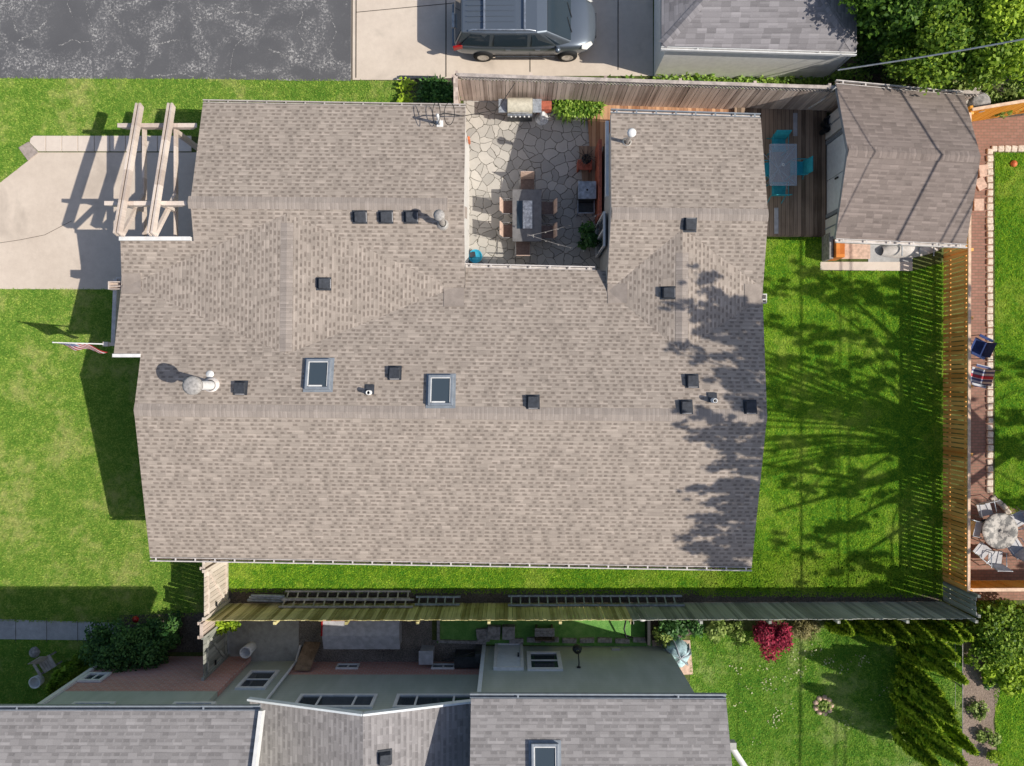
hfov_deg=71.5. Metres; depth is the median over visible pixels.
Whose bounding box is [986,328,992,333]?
edging stone
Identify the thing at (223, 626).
creeper
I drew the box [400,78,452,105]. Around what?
shaded bed
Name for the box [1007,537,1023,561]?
patio chair
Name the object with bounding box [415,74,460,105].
bush
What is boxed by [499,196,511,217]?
patio chair
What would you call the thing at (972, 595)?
wooden fence
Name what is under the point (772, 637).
red shrub
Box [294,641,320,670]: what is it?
plywood sheet
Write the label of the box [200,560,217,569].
wooden fence
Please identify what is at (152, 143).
kerb slab
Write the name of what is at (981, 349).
camp chair
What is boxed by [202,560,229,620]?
gate
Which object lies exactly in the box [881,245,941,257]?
canoe
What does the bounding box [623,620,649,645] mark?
trellis arch
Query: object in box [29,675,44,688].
white pot
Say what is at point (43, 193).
side driveway
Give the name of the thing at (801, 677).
fallen petals
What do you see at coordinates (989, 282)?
edging stone
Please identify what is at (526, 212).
patio table
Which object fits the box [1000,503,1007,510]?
edging stone
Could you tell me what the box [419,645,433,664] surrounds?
utility box
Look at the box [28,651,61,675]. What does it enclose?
garden chair
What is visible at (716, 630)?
shrub
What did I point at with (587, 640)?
wall stone
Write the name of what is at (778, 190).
patio chair
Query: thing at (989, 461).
edging stone
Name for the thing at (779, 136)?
patio chair
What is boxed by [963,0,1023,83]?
tree
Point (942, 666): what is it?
conifer
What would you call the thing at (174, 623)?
bush
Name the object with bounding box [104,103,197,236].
pergola
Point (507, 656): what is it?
door
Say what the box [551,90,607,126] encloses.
hosta
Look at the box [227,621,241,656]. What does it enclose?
paved strip
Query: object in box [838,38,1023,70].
service cable
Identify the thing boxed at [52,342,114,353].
flag
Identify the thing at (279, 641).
concrete pad
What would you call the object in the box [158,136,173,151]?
kerb slab
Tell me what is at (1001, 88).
bare shrub
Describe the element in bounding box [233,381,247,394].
roof vent
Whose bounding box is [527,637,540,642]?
wall stone
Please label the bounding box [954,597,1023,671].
bush
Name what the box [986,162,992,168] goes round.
edging stone
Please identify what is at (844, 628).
conifer
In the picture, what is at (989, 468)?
edging stone
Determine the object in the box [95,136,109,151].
kerb slab
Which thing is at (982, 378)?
camp chair
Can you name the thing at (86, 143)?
kerb slab
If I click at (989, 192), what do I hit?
edging stone
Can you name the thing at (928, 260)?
ground
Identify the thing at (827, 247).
stone block
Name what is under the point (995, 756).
plant
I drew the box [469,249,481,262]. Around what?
tub
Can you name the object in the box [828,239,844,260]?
storage box
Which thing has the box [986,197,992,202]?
edging stone
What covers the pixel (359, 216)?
roof vent
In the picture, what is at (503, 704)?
house
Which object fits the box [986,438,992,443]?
edging stone
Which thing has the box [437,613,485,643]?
timber edge
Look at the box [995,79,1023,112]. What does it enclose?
shrub
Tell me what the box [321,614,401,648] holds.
concrete slab
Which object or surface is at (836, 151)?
door
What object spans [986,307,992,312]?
edging stone
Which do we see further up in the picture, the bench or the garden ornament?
the garden ornament
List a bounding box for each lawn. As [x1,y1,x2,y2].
[0,78,399,181]
[0,289,203,622]
[0,639,91,703]
[228,550,956,594]
[690,628,961,765]
[702,237,945,596]
[995,153,1023,509]
[995,657,1023,765]
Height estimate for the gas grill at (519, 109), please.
1.110 m
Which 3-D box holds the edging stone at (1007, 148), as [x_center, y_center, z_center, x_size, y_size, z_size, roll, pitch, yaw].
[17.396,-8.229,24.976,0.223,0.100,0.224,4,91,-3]
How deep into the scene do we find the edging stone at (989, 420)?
24.91 m
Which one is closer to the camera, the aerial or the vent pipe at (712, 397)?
the vent pipe at (712, 397)
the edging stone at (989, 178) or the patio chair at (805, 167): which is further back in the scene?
the edging stone at (989, 178)
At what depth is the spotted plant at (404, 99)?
24.76 m
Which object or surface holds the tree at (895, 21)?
on the ground at (928, 260)
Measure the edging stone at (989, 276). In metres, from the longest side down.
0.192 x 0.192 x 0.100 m
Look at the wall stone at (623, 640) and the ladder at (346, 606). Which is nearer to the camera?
the ladder at (346, 606)
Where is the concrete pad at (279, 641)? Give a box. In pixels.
[242,620,298,660]
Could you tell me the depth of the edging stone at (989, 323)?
24.92 m
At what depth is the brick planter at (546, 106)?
24.60 m
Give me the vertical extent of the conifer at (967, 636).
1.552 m
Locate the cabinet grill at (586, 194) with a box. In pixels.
[576,181,595,216]
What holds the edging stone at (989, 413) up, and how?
on the brick path
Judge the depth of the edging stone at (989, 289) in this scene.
24.93 m
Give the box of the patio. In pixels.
[464,100,602,269]
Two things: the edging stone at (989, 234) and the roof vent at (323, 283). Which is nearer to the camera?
the roof vent at (323, 283)
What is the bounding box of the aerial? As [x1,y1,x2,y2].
[432,83,514,126]
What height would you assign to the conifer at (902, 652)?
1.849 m
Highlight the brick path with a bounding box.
[968,116,1023,599]
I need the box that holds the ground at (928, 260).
[24,0,1023,750]
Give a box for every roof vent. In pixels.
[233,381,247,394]
[316,277,330,290]
[352,210,367,223]
[378,210,392,223]
[378,748,391,765]
[388,366,401,379]
[403,210,417,223]
[526,395,539,408]
[661,286,674,299]
[679,400,692,413]
[683,218,696,231]
[685,374,698,387]
[743,400,757,413]
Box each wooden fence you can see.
[197,619,215,638]
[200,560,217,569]
[205,603,632,624]
[451,74,459,103]
[455,71,983,112]
[624,601,977,623]
[942,111,973,592]
[943,581,980,617]
[954,580,1023,591]
[968,99,1023,120]
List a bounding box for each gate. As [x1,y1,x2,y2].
[201,626,228,680]
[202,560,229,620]
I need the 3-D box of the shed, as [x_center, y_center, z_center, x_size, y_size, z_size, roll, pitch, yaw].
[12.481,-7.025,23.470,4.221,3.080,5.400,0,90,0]
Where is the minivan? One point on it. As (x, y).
(487, 30)
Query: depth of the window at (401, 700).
22.00 m
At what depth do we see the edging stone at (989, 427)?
24.94 m
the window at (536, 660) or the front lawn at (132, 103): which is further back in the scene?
the front lawn at (132, 103)
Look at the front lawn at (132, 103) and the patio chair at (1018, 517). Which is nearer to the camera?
the patio chair at (1018, 517)
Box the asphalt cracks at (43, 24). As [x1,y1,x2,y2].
[0,0,336,76]
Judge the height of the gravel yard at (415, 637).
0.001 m
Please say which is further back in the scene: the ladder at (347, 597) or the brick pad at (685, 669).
the brick pad at (685, 669)
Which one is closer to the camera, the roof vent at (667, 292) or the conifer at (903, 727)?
the roof vent at (667, 292)
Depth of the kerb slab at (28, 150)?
24.95 m
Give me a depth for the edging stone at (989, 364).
24.93 m
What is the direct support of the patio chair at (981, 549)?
on the brick path
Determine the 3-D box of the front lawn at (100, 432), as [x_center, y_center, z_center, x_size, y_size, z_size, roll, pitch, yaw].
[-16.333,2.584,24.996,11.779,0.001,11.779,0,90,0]
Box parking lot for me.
[0,0,350,80]
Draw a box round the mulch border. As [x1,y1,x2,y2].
[650,613,695,642]
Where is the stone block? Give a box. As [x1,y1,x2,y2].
[822,233,832,260]
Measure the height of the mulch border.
0.001 m
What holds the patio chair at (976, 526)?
on the brick path
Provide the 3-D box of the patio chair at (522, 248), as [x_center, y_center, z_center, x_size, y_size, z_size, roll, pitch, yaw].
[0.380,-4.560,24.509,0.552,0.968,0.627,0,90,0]
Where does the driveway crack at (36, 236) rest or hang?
on the side driveway at (43, 193)
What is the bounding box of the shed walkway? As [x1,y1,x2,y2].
[820,262,911,270]
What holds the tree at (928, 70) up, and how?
on the bush bed at (875, 79)
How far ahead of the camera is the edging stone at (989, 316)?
24.94 m
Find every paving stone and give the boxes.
[973,199,983,210]
[976,176,986,190]
[978,164,988,176]
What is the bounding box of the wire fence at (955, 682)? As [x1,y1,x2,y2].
[952,644,962,765]
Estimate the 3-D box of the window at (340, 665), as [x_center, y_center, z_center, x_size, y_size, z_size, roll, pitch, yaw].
[-5.665,9.775,24.530,0.770,0.380,0.070,0,90,0]
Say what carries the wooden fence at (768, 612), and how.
on the ground at (928, 260)
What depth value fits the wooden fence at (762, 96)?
23.70 m
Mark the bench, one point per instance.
(544, 635)
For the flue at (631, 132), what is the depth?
21.11 m
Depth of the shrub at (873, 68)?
24.33 m
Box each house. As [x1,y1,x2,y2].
[0,643,747,765]
[108,99,768,570]
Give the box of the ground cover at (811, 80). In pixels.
[606,71,826,94]
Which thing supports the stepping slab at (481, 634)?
on the artificial turf
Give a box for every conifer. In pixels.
[823,619,854,636]
[849,619,875,638]
[864,619,895,645]
[881,619,915,644]
[889,689,939,732]
[890,676,961,728]
[890,727,941,765]
[895,661,945,697]
[895,710,942,750]
[896,644,931,671]
[896,668,956,715]
[896,710,967,765]
[899,619,934,643]
[900,642,969,684]
[915,626,960,662]
[921,619,963,644]
[934,718,979,755]
[946,619,974,641]
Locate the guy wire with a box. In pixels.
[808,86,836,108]
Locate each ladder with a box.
[279,598,413,607]
[283,590,410,598]
[415,596,460,604]
[508,595,684,605]
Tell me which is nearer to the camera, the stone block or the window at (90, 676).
the window at (90, 676)
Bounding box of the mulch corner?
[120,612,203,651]
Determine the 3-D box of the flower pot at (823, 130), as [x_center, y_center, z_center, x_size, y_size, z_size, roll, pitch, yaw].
[10.780,-8.720,24.580,0.273,0.440,0.266,0,90,0]
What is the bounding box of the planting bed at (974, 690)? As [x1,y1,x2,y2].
[963,642,999,765]
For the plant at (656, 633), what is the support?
on the mulch border
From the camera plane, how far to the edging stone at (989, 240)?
24.92 m
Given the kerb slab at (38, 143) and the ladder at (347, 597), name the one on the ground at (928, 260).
the kerb slab at (38, 143)
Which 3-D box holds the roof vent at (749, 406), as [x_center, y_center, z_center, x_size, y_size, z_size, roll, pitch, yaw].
[7.084,0.695,21.078,0.400,0.167,0.440,0,77,0]
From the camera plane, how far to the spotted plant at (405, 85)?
24.77 m
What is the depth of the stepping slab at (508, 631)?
24.70 m
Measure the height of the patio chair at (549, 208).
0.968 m
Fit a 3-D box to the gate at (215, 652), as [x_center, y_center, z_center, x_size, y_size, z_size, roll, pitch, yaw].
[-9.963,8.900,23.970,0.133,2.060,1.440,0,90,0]
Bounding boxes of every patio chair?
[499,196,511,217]
[499,220,511,240]
[515,242,530,261]
[519,171,535,188]
[539,222,557,242]
[542,197,557,218]
[764,160,770,179]
[766,130,791,155]
[767,181,791,203]
[785,156,812,179]
[955,516,983,537]
[962,538,994,566]
[971,494,999,517]
[979,548,1012,571]
[1000,506,1023,529]
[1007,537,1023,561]
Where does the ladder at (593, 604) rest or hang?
on the mulch strip at (243, 597)
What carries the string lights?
hanging from the house at (606, 455)
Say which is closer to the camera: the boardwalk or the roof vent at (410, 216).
the roof vent at (410, 216)
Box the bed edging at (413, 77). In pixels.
[399,75,437,79]
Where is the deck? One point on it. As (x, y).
(801, 211)
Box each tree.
[838,0,966,38]
[852,6,919,60]
[879,0,995,94]
[920,0,1023,91]
[946,63,1021,86]
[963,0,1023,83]
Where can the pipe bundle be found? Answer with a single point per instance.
(264, 598)
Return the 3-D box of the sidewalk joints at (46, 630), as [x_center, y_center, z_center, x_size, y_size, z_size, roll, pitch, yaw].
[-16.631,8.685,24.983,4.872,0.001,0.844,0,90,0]
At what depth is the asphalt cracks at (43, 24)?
24.98 m
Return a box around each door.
[493,643,523,670]
[595,211,606,257]
[827,134,845,213]
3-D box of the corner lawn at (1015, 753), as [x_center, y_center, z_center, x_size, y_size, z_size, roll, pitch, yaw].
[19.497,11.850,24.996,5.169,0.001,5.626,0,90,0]
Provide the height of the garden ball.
0.130 m
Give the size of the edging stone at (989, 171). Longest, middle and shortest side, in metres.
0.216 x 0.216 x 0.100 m
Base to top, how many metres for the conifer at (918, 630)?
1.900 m
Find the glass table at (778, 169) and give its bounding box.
[764,144,796,188]
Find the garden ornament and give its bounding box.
[535,111,548,124]
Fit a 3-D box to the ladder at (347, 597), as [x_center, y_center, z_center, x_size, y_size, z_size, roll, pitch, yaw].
[-5.750,7.395,24.820,4.400,0.315,0.250,0,90,0]
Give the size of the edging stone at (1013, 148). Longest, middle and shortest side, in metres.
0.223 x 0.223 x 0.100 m
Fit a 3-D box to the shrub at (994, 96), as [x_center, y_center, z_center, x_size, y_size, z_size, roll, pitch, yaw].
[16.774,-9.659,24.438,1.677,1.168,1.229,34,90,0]
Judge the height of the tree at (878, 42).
3.494 m
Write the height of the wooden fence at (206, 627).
2.118 m
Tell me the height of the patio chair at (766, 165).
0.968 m
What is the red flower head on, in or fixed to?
on the bush at (136, 646)
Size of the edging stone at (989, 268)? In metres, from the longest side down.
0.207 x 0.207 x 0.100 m
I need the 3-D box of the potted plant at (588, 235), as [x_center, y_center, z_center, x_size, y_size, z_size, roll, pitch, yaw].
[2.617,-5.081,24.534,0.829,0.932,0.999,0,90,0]
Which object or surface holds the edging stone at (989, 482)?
on the brick path
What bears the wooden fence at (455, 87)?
on the ground at (928, 260)
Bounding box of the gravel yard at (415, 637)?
[299,612,475,661]
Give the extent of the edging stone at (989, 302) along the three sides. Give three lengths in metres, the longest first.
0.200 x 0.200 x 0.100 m
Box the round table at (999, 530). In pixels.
[981,513,1017,548]
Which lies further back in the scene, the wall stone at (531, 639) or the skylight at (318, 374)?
the wall stone at (531, 639)
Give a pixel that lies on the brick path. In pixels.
(1008, 131)
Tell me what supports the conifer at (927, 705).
on the neighbour lawn at (730, 650)
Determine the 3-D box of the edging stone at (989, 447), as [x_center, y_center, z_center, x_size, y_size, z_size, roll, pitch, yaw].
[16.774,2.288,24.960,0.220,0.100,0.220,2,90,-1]
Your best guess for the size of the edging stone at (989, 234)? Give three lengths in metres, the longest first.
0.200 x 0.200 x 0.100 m
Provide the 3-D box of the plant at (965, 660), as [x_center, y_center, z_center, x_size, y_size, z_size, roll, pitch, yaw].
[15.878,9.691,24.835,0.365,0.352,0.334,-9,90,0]
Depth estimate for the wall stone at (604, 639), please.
24.88 m
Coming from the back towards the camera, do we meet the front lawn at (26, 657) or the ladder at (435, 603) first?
the front lawn at (26, 657)
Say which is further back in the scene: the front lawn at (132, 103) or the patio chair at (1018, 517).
the front lawn at (132, 103)
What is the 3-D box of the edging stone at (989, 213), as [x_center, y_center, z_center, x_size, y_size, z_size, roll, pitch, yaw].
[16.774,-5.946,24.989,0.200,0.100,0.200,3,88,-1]
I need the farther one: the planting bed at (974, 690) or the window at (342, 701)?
the planting bed at (974, 690)
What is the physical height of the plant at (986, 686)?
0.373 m
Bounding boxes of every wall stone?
[509,638,522,642]
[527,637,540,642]
[562,637,576,642]
[580,637,593,642]
[597,637,611,642]
[615,638,629,643]
[633,637,645,642]
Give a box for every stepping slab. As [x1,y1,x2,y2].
[476,627,489,642]
[487,624,500,639]
[502,624,514,639]
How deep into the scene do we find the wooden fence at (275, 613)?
23.85 m
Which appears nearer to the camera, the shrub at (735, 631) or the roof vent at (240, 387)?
the roof vent at (240, 387)
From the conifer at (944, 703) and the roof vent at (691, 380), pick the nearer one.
the roof vent at (691, 380)
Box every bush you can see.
[77,617,173,672]
[142,610,182,650]
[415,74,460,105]
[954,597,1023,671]
[981,653,1023,697]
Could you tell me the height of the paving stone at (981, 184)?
0.060 m
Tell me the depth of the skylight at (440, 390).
21.15 m
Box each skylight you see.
[303,358,334,391]
[426,374,455,407]
[529,740,560,765]
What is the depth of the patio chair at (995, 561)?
24.53 m
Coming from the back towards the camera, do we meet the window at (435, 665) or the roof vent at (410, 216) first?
the window at (435, 665)
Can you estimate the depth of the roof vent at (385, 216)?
21.40 m
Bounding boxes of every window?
[71,701,115,703]
[77,672,111,681]
[172,701,215,703]
[235,670,279,689]
[295,694,377,708]
[335,663,359,668]
[392,694,470,707]
[431,663,454,668]
[527,651,562,670]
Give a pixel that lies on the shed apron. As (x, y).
(857, 251)
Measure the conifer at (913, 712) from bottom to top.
2.552 m
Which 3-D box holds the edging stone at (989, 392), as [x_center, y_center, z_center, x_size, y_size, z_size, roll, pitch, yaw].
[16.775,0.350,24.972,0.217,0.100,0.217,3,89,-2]
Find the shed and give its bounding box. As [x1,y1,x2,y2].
[825,79,980,248]
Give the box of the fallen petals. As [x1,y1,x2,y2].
[729,644,887,744]
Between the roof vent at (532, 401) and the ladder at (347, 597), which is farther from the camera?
the ladder at (347, 597)
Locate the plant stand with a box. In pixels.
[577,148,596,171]
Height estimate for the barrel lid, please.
0.350 m
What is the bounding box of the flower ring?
[813,695,833,715]
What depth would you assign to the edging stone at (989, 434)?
24.91 m
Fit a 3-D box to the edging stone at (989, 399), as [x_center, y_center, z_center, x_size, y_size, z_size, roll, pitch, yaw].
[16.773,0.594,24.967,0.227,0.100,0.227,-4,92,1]
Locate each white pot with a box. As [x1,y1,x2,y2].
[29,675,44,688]
[239,642,255,658]
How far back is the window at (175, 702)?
21.21 m
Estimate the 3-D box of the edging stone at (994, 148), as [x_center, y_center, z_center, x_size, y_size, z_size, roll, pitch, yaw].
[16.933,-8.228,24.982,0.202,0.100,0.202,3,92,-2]
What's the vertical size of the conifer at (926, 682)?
2.445 m
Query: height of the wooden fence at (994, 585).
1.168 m
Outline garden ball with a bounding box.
[1010,160,1017,166]
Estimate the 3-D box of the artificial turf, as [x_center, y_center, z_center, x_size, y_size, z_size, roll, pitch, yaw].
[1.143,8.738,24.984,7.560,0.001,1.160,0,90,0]
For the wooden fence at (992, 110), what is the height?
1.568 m
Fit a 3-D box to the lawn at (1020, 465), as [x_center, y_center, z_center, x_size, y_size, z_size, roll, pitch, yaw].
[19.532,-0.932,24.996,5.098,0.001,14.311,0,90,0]
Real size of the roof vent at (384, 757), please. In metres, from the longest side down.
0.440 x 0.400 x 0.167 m
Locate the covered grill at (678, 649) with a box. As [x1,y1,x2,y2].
[661,636,690,666]
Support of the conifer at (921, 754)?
on the neighbour lawn at (730, 650)
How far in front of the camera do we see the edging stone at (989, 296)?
24.93 m
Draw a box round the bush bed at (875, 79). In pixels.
[826,55,1023,118]
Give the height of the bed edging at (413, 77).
0.120 m
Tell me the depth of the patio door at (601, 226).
23.56 m
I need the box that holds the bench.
[534,624,554,641]
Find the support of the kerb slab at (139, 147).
on the ground at (928, 260)
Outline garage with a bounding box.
[654,0,857,79]
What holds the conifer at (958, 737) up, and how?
on the neighbour lawn at (730, 650)
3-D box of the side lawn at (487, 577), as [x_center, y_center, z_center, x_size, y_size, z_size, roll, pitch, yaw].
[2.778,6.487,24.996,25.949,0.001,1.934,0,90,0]
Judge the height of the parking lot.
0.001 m
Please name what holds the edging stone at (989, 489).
on the brick path
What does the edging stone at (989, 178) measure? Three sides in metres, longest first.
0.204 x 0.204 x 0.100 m
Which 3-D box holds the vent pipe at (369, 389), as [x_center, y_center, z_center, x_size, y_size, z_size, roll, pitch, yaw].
[-4.241,0.201,21.102,0.260,0.330,0.312,0,90,0]
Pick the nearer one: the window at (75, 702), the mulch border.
the window at (75, 702)
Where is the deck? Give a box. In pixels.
[734,105,826,236]
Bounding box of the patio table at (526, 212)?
[512,189,541,241]
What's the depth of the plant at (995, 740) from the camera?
24.76 m
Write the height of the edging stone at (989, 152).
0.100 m
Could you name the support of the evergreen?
on the front lawn at (26, 657)
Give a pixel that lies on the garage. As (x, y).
(755, 39)
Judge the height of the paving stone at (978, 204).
0.060 m
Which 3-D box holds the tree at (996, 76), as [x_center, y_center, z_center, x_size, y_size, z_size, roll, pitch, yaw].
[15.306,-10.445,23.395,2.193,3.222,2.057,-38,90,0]
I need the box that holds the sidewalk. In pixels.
[0,619,118,639]
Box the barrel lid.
[967,92,990,112]
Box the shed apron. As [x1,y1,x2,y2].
[841,243,869,258]
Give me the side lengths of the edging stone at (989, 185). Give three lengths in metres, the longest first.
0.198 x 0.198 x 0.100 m
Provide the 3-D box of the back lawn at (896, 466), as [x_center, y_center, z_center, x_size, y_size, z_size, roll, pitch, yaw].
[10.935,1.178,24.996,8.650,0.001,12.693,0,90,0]
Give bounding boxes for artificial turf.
[437,615,651,645]
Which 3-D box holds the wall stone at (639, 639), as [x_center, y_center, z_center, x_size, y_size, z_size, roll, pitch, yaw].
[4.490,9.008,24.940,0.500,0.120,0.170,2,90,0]
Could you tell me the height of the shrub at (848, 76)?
1.105 m
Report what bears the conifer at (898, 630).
on the ground at (928, 260)
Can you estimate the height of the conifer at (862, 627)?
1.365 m
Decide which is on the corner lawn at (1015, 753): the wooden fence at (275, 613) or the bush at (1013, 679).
the bush at (1013, 679)
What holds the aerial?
on the house at (606, 455)
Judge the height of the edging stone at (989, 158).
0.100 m
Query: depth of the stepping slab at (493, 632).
24.77 m
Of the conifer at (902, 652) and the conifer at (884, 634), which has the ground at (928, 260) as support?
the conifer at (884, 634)
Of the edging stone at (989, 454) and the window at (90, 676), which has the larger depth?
the edging stone at (989, 454)
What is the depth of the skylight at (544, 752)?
19.44 m
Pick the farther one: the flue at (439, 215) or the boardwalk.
the boardwalk
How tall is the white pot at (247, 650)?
0.620 m
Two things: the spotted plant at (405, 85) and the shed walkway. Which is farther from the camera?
the shed walkway
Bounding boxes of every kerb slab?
[19,142,38,160]
[30,136,45,151]
[46,136,61,151]
[62,136,77,151]
[78,136,94,151]
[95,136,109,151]
[110,136,125,151]
[126,136,141,151]
[147,136,157,151]
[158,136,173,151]
[178,136,191,151]
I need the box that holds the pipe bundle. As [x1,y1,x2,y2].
[247,594,285,601]
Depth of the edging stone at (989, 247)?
24.92 m
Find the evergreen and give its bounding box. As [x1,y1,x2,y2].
[44,653,92,694]
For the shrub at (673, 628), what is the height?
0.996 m
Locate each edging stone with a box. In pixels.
[986,149,992,154]
[986,155,993,161]
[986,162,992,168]
[986,176,992,181]
[986,183,992,188]
[986,190,992,195]
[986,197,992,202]
[986,203,992,209]
[986,211,992,216]
[986,217,992,223]
[986,224,993,230]
[986,231,992,236]
[986,245,992,250]
[986,252,992,257]
[986,259,992,264]
[986,266,992,271]
[986,273,992,278]
[986,279,992,285]
[986,287,992,292]
[986,293,992,299]
[986,300,992,305]
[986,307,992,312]
[986,314,992,319]
[986,321,992,326]
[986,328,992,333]
[986,362,992,367]
[986,390,992,395]
[986,397,992,402]
[986,404,992,409]
[986,411,992,416]
[986,425,992,429]
[986,431,992,437]
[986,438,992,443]
[986,445,992,450]
[986,452,992,457]
[986,459,992,464]
[986,466,992,471]
[986,473,992,478]
[986,479,992,485]
[986,486,992,492]
[987,169,992,174]
[987,238,992,243]
[987,418,992,422]
[991,146,996,151]
[997,146,1003,151]
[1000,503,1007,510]
[1003,508,1010,513]
[1004,145,1010,151]
[1010,145,1017,151]
[1017,145,1023,151]
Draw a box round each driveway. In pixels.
[0,152,196,288]
[353,0,652,79]
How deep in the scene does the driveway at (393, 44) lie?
24.99 m
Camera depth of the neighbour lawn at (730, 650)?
25.00 m
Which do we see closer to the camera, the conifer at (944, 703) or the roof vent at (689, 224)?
the roof vent at (689, 224)
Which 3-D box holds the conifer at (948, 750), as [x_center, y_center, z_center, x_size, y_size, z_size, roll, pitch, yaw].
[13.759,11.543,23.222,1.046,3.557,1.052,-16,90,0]
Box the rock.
[29,647,39,657]
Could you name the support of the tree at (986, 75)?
on the bush bed at (875, 79)
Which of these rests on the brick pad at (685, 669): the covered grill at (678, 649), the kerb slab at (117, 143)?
the covered grill at (678, 649)
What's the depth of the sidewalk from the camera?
24.99 m
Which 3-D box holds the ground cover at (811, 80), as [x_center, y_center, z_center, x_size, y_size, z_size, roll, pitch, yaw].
[7.095,-10.370,24.748,7.786,0.588,1.032,0,90,0]
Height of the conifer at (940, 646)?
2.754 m
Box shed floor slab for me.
[868,245,912,261]
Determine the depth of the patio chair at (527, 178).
24.50 m
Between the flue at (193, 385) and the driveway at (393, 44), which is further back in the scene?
the driveway at (393, 44)
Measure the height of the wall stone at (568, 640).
0.120 m
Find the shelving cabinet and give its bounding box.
[442,644,481,667]
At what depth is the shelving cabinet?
24.30 m
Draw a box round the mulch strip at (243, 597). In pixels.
[228,588,938,602]
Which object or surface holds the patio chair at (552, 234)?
on the patio
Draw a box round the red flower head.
[132,616,138,622]
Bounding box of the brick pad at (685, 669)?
[652,640,692,674]
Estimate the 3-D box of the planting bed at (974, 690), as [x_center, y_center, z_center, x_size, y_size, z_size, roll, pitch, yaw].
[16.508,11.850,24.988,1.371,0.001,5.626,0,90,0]
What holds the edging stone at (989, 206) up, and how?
on the brick path
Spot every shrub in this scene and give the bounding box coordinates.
[658,620,706,640]
[706,620,727,644]
[726,621,745,641]
[751,620,793,662]
[822,63,873,91]
[853,46,896,76]
[878,65,922,87]
[943,79,982,89]
[979,76,1018,95]
[980,81,1023,118]
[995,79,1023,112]
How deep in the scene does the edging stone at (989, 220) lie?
24.93 m
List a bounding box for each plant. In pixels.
[395,76,416,94]
[396,90,415,102]
[576,221,598,249]
[652,625,672,648]
[961,655,971,664]
[966,700,989,721]
[976,727,1001,746]
[983,681,994,690]
[986,749,1003,765]
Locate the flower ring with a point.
(826, 709)
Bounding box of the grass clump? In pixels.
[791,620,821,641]
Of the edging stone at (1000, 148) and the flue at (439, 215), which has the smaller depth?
the flue at (439, 215)
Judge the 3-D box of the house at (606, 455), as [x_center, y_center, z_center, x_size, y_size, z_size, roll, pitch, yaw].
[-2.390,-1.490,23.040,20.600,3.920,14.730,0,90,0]
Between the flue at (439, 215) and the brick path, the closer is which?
the flue at (439, 215)
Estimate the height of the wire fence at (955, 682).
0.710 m
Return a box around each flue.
[182,371,218,394]
[433,209,448,229]
[622,128,635,145]
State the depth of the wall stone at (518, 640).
24.88 m
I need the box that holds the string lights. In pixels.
[528,213,601,253]
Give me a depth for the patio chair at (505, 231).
24.55 m
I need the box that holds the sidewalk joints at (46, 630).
[15,618,107,641]
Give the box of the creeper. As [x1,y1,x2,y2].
[215,620,240,635]
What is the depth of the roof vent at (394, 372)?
21.24 m
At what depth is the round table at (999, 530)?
24.26 m
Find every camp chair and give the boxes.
[959,364,1000,387]
[963,334,998,359]
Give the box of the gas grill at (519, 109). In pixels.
[498,97,540,121]
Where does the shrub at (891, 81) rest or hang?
on the bush bed at (875, 79)
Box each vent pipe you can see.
[365,385,374,394]
[708,393,717,402]
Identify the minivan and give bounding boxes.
[452,0,595,61]
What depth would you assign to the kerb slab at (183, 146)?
24.95 m
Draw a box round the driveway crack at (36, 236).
[1,221,70,242]
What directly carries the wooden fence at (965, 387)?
on the ground at (928, 260)
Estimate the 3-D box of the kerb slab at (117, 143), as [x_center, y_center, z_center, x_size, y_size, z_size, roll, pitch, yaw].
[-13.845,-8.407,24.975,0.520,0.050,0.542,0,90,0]
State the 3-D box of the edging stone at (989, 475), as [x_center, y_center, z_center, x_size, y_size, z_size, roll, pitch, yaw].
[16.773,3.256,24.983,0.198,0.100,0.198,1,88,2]
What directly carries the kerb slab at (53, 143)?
on the ground at (928, 260)
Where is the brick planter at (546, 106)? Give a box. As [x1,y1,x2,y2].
[541,101,551,112]
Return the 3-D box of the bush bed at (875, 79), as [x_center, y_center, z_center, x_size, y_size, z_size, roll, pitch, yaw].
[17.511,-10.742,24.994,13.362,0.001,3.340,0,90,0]

